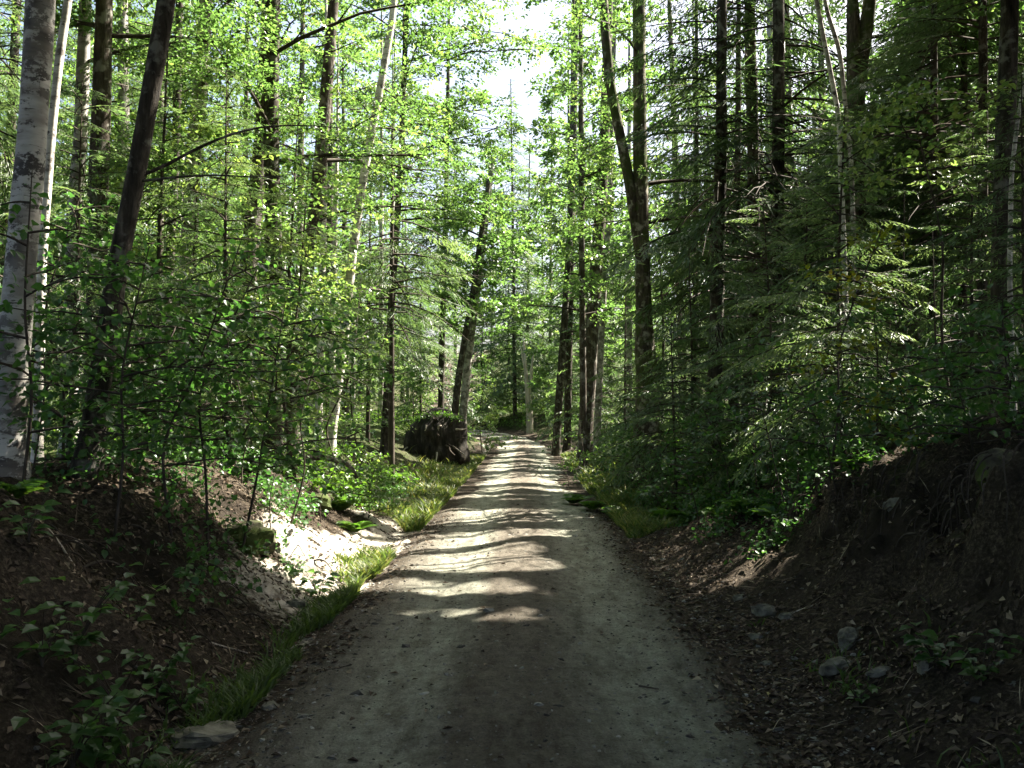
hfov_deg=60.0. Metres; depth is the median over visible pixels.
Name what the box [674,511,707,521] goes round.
fern
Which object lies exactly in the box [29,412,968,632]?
seedling cover
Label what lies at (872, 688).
leafy plant
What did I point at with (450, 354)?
hemlock tree
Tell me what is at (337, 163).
birch tree
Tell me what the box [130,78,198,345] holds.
maple tree
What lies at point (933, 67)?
hemlock tree
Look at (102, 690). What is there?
leafy plant
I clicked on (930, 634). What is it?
leafy plant
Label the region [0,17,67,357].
maple tree
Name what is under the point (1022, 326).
hemlock tree
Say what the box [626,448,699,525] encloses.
sapling
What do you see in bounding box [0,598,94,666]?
leafy plant
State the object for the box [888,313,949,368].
hemlock tree
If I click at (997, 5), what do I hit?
maple tree
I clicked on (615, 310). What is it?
maple tree
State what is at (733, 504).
fern
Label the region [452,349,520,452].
sapling
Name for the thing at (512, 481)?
road
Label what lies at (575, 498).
fern
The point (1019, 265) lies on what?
young hemlock
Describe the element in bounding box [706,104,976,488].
young hemlock
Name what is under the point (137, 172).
maple tree
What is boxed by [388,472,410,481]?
fern
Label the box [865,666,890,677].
rock
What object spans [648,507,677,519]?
fern
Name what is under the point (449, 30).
maple tree
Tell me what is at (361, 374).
sapling
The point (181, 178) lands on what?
maple tree
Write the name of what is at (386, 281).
hemlock tree
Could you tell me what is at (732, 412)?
sapling
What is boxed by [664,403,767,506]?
sapling
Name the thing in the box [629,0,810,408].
maple tree
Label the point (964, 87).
hemlock tree
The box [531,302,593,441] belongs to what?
young hemlock
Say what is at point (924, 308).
hemlock tree
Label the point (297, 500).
sapling
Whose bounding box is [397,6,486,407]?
hemlock tree
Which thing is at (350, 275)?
birch tree
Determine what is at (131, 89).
maple tree
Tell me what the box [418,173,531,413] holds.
maple tree
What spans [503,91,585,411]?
maple tree
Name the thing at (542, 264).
maple tree
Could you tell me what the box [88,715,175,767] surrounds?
leafy plant
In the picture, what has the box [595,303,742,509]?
young hemlock
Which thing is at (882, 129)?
sapling
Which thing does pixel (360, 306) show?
hemlock tree
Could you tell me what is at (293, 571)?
leafy plant
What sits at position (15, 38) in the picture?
hemlock tree
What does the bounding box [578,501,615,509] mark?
fern
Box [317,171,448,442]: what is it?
young hemlock
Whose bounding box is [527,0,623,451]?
maple tree
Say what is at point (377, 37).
maple tree
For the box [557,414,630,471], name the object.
sapling
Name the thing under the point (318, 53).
maple tree
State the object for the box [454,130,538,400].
maple tree
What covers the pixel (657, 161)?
hemlock tree
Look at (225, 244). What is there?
young hemlock
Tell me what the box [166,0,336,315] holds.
maple tree
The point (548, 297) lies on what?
maple tree
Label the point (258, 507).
sapling
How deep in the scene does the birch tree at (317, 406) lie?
22.07 m
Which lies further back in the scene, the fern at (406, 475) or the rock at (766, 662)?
the fern at (406, 475)
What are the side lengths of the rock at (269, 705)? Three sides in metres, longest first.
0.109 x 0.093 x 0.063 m
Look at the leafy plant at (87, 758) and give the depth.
4.03 m
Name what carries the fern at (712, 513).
on the ground at (46, 683)
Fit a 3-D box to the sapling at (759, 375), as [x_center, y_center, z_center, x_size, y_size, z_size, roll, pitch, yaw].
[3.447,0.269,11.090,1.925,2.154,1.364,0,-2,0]
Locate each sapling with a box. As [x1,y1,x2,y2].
[0,170,174,498]
[0,189,218,463]
[0,240,276,541]
[6,112,265,442]
[9,302,161,480]
[31,227,322,536]
[44,331,261,475]
[69,89,324,453]
[72,246,349,560]
[113,353,292,486]
[144,281,425,552]
[174,379,254,482]
[197,149,364,448]
[216,333,326,523]
[221,150,403,485]
[244,450,286,528]
[284,277,408,483]
[303,262,412,449]
[319,449,344,522]
[328,460,412,522]
[363,339,449,428]
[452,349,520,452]
[523,353,579,430]
[529,443,595,490]
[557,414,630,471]
[578,421,652,486]
[589,433,682,498]
[604,438,701,508]
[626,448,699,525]
[639,390,766,499]
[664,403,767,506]
[680,376,803,496]
[691,384,796,510]
[711,320,861,478]
[747,366,894,493]
[752,218,944,486]
[807,351,1023,456]
[811,70,1023,424]
[817,365,977,455]
[828,296,970,446]
[870,333,1023,456]
[871,302,1023,451]
[915,284,1023,416]
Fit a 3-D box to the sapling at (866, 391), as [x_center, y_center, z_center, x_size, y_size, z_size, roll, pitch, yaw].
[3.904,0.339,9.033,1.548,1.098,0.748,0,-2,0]
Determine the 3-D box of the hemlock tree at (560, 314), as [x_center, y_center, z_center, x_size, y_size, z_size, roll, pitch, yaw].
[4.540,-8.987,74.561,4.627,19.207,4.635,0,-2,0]
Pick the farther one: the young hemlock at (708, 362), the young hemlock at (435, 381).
the young hemlock at (435, 381)
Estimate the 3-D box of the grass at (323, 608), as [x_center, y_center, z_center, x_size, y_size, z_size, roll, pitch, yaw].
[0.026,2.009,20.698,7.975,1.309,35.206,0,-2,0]
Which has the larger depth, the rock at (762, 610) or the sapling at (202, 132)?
the sapling at (202, 132)
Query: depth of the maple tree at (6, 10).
31.47 m
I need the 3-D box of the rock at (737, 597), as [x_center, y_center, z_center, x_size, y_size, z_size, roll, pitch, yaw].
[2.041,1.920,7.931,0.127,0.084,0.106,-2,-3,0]
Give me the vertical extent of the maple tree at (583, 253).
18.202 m
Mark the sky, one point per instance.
(498, 85)
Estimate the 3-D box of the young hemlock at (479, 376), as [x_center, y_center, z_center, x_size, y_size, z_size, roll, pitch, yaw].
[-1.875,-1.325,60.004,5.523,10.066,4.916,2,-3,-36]
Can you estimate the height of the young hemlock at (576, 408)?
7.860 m
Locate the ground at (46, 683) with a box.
[0,333,1023,767]
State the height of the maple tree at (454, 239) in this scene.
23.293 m
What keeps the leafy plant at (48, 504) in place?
on the ground at (46, 683)
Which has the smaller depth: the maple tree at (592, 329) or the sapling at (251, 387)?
the sapling at (251, 387)
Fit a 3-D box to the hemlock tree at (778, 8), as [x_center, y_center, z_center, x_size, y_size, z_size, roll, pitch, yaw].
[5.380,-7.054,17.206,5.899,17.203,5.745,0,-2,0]
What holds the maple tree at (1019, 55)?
on the ground at (46, 683)
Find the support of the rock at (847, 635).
on the ground at (46, 683)
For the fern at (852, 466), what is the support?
on the ground at (46, 683)
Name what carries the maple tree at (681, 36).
on the ground at (46, 683)
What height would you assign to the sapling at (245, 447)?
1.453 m
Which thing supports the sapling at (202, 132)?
on the ground at (46, 683)
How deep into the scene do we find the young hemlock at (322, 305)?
14.57 m
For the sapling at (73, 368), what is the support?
on the ground at (46, 683)
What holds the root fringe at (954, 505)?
attached to the ground at (46, 683)
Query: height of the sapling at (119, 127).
6.161 m
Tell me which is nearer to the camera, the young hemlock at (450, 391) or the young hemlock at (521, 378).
the young hemlock at (450, 391)
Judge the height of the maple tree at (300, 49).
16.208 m
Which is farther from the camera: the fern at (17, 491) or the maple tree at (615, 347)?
the maple tree at (615, 347)
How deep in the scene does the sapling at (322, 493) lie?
11.73 m
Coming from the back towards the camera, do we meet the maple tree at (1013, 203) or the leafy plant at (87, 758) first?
the maple tree at (1013, 203)
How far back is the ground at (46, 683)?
6.42 m
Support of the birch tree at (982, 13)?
on the ground at (46, 683)
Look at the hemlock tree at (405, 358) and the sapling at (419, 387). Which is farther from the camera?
the hemlock tree at (405, 358)
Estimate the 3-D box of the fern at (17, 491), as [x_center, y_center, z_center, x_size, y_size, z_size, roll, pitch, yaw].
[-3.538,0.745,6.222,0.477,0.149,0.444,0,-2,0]
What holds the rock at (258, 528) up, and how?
on the ground at (46, 683)
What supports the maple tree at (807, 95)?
on the ground at (46, 683)
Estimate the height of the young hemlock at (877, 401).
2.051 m
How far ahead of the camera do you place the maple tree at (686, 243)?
74.50 m
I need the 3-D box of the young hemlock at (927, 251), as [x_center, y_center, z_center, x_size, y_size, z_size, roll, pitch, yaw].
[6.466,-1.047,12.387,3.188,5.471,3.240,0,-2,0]
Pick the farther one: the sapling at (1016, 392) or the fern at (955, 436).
the fern at (955, 436)
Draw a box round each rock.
[170,719,239,749]
[224,523,250,541]
[237,520,275,557]
[261,701,279,709]
[286,599,307,607]
[308,491,332,512]
[732,594,746,600]
[748,633,759,639]
[751,603,776,617]
[759,660,771,666]
[778,612,792,619]
[819,656,852,676]
[837,627,858,651]
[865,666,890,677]
[882,497,900,511]
[916,660,938,674]
[975,448,1017,491]
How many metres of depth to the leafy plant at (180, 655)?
5.06 m
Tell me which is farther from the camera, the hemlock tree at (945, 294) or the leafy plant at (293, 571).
the hemlock tree at (945, 294)
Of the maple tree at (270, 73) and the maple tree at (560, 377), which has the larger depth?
the maple tree at (560, 377)
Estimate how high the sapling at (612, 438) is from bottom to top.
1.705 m
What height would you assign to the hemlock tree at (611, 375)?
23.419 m
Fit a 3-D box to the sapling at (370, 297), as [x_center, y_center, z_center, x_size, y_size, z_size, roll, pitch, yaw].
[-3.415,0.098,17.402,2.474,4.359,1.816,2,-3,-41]
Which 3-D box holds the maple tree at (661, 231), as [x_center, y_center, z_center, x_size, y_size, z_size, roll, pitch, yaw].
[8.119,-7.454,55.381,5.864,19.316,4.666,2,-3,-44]
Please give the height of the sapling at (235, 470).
2.834 m
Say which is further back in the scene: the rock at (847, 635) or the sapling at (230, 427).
the sapling at (230, 427)
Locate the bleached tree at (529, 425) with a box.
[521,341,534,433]
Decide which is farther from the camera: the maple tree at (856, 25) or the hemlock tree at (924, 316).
the hemlock tree at (924, 316)
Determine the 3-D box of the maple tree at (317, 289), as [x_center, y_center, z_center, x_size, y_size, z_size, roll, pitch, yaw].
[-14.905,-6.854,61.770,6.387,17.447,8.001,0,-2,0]
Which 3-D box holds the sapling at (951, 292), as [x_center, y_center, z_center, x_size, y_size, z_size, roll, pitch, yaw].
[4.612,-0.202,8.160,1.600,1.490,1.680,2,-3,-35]
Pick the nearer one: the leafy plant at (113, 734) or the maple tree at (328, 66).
the leafy plant at (113, 734)
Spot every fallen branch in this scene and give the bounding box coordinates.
[33,518,74,564]
[209,642,247,652]
[305,455,358,478]
[639,685,658,689]
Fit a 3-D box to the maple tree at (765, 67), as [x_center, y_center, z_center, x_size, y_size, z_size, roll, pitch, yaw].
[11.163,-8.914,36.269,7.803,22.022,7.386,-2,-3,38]
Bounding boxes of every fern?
[0,478,48,499]
[237,456,271,468]
[310,479,341,489]
[331,500,358,510]
[336,520,376,531]
[346,493,369,505]
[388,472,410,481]
[561,494,593,503]
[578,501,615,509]
[601,505,624,516]
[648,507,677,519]
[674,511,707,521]
[700,504,732,517]
[718,497,772,514]
[749,503,795,518]
[830,454,874,470]
[923,427,976,439]
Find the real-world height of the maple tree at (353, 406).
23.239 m
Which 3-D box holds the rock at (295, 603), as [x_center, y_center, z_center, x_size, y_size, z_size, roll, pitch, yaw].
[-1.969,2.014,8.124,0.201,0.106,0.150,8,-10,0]
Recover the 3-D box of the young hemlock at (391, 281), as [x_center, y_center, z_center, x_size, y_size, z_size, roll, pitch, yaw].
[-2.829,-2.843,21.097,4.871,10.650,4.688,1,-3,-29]
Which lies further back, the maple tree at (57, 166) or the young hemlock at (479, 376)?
the young hemlock at (479, 376)
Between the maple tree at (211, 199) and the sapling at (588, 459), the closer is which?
the sapling at (588, 459)
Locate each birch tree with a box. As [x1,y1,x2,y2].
[0,0,55,482]
[30,0,71,462]
[279,0,497,470]
[280,0,401,444]
[283,36,408,452]
[814,0,852,452]
[823,0,859,421]
[907,0,1023,419]
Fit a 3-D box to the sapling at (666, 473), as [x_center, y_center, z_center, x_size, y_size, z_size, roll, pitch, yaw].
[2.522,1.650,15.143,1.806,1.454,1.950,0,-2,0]
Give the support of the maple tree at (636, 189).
on the ground at (46, 683)
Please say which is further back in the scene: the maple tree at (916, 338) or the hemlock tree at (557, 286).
the hemlock tree at (557, 286)
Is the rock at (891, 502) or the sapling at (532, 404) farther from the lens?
the sapling at (532, 404)
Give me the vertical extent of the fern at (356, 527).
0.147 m
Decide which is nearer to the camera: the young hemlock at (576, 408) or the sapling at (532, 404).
the young hemlock at (576, 408)
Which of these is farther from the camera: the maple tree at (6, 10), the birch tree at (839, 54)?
the maple tree at (6, 10)
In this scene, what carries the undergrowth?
on the ground at (46, 683)
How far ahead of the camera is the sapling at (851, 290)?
9.19 m
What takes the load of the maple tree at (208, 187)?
on the ground at (46, 683)
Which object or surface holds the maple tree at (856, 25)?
on the ground at (46, 683)
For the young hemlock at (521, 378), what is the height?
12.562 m
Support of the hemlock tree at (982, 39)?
on the ground at (46, 683)
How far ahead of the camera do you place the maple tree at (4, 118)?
34.89 m
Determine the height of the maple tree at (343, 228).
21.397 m
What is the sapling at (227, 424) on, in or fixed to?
on the ground at (46, 683)
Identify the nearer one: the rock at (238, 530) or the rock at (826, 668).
the rock at (826, 668)
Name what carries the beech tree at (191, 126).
on the ground at (46, 683)
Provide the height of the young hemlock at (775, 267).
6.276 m
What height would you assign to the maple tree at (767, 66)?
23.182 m
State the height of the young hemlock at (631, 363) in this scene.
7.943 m
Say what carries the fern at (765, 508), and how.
on the ground at (46, 683)
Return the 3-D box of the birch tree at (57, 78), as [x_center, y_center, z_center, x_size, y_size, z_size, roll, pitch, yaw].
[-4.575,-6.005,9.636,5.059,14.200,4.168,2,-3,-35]
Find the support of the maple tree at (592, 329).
on the ground at (46, 683)
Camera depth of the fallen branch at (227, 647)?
6.43 m
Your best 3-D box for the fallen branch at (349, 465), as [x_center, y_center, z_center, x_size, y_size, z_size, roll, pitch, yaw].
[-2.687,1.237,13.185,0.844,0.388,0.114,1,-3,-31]
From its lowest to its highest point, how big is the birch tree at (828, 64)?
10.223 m
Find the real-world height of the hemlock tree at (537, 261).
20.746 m
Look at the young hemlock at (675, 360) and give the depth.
20.97 m
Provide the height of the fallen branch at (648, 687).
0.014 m
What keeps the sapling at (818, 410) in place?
on the ground at (46, 683)
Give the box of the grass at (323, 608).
[45,444,1023,767]
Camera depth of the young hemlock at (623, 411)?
27.26 m
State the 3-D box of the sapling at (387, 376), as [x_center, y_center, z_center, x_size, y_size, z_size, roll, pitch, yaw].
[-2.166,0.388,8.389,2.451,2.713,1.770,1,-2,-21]
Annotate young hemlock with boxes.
[0,80,222,454]
[31,17,277,457]
[54,67,329,462]
[165,100,391,473]
[305,45,494,484]
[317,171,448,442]
[357,235,477,449]
[381,271,490,447]
[448,299,512,424]
[471,281,543,406]
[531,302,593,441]
[547,289,635,453]
[577,269,681,469]
[589,199,729,468]
[592,255,775,488]
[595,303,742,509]
[660,180,814,444]
[662,194,886,521]
[696,135,916,478]
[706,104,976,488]
[804,187,989,452]
[814,290,980,454]
[844,110,1023,445]
[851,231,1023,444]
[905,73,1023,427]
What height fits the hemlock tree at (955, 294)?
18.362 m
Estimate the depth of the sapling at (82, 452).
7.47 m
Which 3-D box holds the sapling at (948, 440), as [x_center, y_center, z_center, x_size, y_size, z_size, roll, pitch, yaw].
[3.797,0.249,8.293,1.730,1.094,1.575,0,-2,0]
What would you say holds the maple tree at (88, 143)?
on the ground at (46, 683)
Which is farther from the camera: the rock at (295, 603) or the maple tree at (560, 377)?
the maple tree at (560, 377)
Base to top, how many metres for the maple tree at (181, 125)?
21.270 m
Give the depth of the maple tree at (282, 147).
54.60 m
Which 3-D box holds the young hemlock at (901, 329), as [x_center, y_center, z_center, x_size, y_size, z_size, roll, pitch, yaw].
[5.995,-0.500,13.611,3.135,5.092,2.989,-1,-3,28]
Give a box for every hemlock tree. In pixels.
[0,0,92,386]
[0,0,153,371]
[0,0,217,432]
[201,103,284,403]
[335,90,396,403]
[363,199,400,356]
[376,135,439,415]
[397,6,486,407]
[416,182,458,364]
[470,79,559,418]
[488,139,558,382]
[537,84,633,413]
[543,208,578,358]
[566,0,763,415]
[576,0,883,480]
[592,0,788,439]
[603,149,634,407]
[608,263,675,381]
[630,0,914,451]
[641,0,929,455]
[650,0,845,452]
[672,0,883,423]
[784,0,896,409]
[788,0,1023,396]
[798,0,1014,426]
[810,0,1023,414]
[818,3,949,397]
[827,0,1015,378]
[867,1,1023,416]
[868,9,949,373]
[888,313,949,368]
[890,24,996,392]
[921,0,1023,409]
[927,47,994,402]
[989,0,1018,420]
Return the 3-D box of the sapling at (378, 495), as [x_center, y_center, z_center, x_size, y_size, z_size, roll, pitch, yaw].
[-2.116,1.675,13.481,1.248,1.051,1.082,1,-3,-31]
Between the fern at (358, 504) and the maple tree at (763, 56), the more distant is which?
the maple tree at (763, 56)
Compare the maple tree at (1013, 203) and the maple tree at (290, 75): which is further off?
the maple tree at (290, 75)
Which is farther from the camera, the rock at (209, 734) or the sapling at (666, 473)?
the sapling at (666, 473)
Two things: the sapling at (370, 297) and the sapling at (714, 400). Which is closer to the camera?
the sapling at (714, 400)
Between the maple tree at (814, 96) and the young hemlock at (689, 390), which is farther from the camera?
the maple tree at (814, 96)
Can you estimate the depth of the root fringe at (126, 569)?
7.02 m
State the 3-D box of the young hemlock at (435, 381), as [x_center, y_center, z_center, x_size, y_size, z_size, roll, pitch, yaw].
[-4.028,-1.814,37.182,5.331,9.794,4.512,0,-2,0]
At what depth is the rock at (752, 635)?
6.66 m
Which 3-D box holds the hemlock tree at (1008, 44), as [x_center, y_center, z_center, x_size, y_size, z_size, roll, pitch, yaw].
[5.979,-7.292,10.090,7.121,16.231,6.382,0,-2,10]
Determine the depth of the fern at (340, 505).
13.31 m
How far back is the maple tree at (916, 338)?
22.05 m
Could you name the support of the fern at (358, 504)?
on the ground at (46, 683)
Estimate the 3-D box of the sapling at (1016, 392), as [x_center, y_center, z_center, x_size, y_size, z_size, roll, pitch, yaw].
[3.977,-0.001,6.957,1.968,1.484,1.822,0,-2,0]
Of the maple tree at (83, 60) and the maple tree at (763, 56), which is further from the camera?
the maple tree at (763, 56)
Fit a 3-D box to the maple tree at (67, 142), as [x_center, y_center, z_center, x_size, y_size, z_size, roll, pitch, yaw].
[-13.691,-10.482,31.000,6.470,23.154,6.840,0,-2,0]
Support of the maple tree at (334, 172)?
on the ground at (46, 683)
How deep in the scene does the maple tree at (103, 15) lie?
13.13 m
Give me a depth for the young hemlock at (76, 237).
11.55 m
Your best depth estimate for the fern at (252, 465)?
11.12 m
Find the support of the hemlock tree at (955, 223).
on the ground at (46, 683)
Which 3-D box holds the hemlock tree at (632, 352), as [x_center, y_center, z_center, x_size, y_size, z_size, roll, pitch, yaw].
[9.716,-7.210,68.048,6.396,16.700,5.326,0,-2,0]
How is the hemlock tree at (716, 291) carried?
on the ground at (46, 683)
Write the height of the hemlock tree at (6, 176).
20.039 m
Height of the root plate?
2.407 m
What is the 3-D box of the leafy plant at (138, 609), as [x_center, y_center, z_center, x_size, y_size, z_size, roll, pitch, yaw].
[-2.401,1.441,5.605,0.502,0.320,0.430,0,-2,0]
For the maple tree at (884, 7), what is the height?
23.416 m
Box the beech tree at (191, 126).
[2,0,352,453]
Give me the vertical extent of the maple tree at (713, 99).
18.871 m
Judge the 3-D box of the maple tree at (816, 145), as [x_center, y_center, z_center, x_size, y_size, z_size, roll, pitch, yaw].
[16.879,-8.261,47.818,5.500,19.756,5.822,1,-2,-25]
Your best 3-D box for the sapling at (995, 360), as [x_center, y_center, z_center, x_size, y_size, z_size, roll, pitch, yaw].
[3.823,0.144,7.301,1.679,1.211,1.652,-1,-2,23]
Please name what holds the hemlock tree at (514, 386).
on the ground at (46, 683)
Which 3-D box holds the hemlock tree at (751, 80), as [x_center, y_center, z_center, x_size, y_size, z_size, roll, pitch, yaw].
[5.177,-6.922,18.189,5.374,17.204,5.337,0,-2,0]
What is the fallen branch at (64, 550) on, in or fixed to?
on the ground at (46, 683)
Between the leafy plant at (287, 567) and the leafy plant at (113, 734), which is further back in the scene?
the leafy plant at (287, 567)
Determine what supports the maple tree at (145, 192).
on the ground at (46, 683)
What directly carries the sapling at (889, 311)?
on the ground at (46, 683)
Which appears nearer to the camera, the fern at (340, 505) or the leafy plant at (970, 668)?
the leafy plant at (970, 668)
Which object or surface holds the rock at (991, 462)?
on the ground at (46, 683)
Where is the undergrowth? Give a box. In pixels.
[29,393,929,510]
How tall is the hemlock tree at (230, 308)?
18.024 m
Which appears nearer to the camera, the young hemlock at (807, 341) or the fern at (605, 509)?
the young hemlock at (807, 341)
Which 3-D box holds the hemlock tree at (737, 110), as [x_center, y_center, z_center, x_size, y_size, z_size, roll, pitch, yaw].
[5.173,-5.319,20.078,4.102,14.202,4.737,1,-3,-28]
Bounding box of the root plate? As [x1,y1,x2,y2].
[402,407,470,465]
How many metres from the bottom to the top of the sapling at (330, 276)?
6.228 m
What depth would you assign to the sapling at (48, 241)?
8.21 m
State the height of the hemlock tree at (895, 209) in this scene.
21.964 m
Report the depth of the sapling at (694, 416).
14.39 m
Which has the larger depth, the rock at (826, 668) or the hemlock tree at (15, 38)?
the hemlock tree at (15, 38)
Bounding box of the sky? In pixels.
[0,0,996,351]
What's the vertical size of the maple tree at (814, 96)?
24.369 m
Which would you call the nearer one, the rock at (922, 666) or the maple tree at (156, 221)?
the rock at (922, 666)
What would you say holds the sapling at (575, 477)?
on the ground at (46, 683)
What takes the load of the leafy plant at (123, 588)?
on the ground at (46, 683)
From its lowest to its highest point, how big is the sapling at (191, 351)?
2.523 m
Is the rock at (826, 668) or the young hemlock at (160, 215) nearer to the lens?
the rock at (826, 668)
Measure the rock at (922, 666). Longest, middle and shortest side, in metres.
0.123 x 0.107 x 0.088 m
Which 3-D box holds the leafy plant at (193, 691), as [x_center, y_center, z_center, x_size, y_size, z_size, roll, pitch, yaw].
[-1.889,1.748,5.032,0.362,0.248,0.263,0,-2,0]
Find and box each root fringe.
[8,479,332,652]
[775,440,1023,592]
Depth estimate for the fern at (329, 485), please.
14.87 m
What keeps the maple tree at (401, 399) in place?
on the ground at (46, 683)
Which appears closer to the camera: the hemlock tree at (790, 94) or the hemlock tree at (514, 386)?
the hemlock tree at (790, 94)
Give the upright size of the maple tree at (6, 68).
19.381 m
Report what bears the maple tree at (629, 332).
on the ground at (46, 683)
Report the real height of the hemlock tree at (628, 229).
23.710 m
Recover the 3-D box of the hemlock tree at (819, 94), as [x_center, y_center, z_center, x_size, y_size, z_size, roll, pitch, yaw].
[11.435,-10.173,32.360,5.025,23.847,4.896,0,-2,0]
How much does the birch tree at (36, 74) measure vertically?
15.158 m
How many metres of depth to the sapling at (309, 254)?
12.95 m
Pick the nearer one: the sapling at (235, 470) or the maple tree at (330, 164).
the sapling at (235, 470)
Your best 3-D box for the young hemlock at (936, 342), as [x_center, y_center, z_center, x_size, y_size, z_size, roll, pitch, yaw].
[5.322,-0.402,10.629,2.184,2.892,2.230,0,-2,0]
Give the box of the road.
[205,429,801,767]
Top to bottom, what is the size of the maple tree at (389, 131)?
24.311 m
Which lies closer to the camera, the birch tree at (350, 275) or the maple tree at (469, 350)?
the birch tree at (350, 275)
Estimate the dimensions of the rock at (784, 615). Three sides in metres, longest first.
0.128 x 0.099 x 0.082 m
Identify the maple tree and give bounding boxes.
[0,0,253,456]
[0,1,61,352]
[0,2,89,183]
[0,3,92,398]
[0,9,65,291]
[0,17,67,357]
[6,0,292,435]
[22,0,239,293]
[49,3,249,341]
[50,0,223,387]
[51,0,287,439]
[52,2,137,373]
[63,0,258,285]
[70,0,340,480]
[83,4,256,405]
[85,52,184,365]
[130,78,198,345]
[136,1,284,398]
[161,0,460,465]
[163,0,426,453]
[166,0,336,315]
[197,120,239,299]
[198,102,238,305]
[199,79,262,411]
[200,0,396,406]
[223,0,431,423]
[224,0,494,460]
[233,40,336,405]
[250,53,324,385]
[280,0,551,455]
[285,169,340,394]
[288,3,394,416]
[304,107,365,330]
[305,37,410,412]
[313,0,442,420]
[333,4,459,382]
[370,192,438,401]
[414,150,549,421]
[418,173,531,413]
[424,129,479,389]
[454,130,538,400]
[477,0,830,486]
[503,0,664,471]
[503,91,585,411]
[507,2,634,455]
[520,31,625,419]
[520,172,559,356]
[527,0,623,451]
[529,0,715,461]
[542,0,693,453]
[548,0,692,420]
[555,216,633,359]
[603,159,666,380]
[604,100,684,356]
[605,144,675,386]
[608,0,761,405]
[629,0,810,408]
[629,0,913,435]
[656,140,691,376]
[657,77,760,354]
[694,0,1020,403]
[703,0,840,309]
[703,44,814,410]
[731,0,844,415]
[770,0,1022,422]
[786,50,842,328]
[796,15,843,338]
[810,0,1013,409]
[887,0,1023,48]
[895,47,1016,367]
[945,0,1023,110]
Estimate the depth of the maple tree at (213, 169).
43.34 m
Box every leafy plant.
[0,488,72,541]
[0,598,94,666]
[11,680,127,767]
[18,562,142,663]
[46,683,157,759]
[50,634,153,716]
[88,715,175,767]
[100,585,167,621]
[126,635,200,683]
[146,667,213,711]
[280,553,311,575]
[288,568,340,596]
[836,681,880,702]
[899,621,962,666]
[948,628,1023,681]
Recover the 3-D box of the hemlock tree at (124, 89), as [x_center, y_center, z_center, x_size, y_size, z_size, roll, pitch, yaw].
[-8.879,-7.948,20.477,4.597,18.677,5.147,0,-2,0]
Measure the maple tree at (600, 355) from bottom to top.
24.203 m
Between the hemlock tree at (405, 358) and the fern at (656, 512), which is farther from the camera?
the hemlock tree at (405, 358)
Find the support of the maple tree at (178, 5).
on the ground at (46, 683)
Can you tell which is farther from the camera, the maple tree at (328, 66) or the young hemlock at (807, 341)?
the maple tree at (328, 66)
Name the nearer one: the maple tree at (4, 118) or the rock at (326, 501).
the rock at (326, 501)
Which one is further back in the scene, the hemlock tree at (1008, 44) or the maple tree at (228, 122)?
the maple tree at (228, 122)

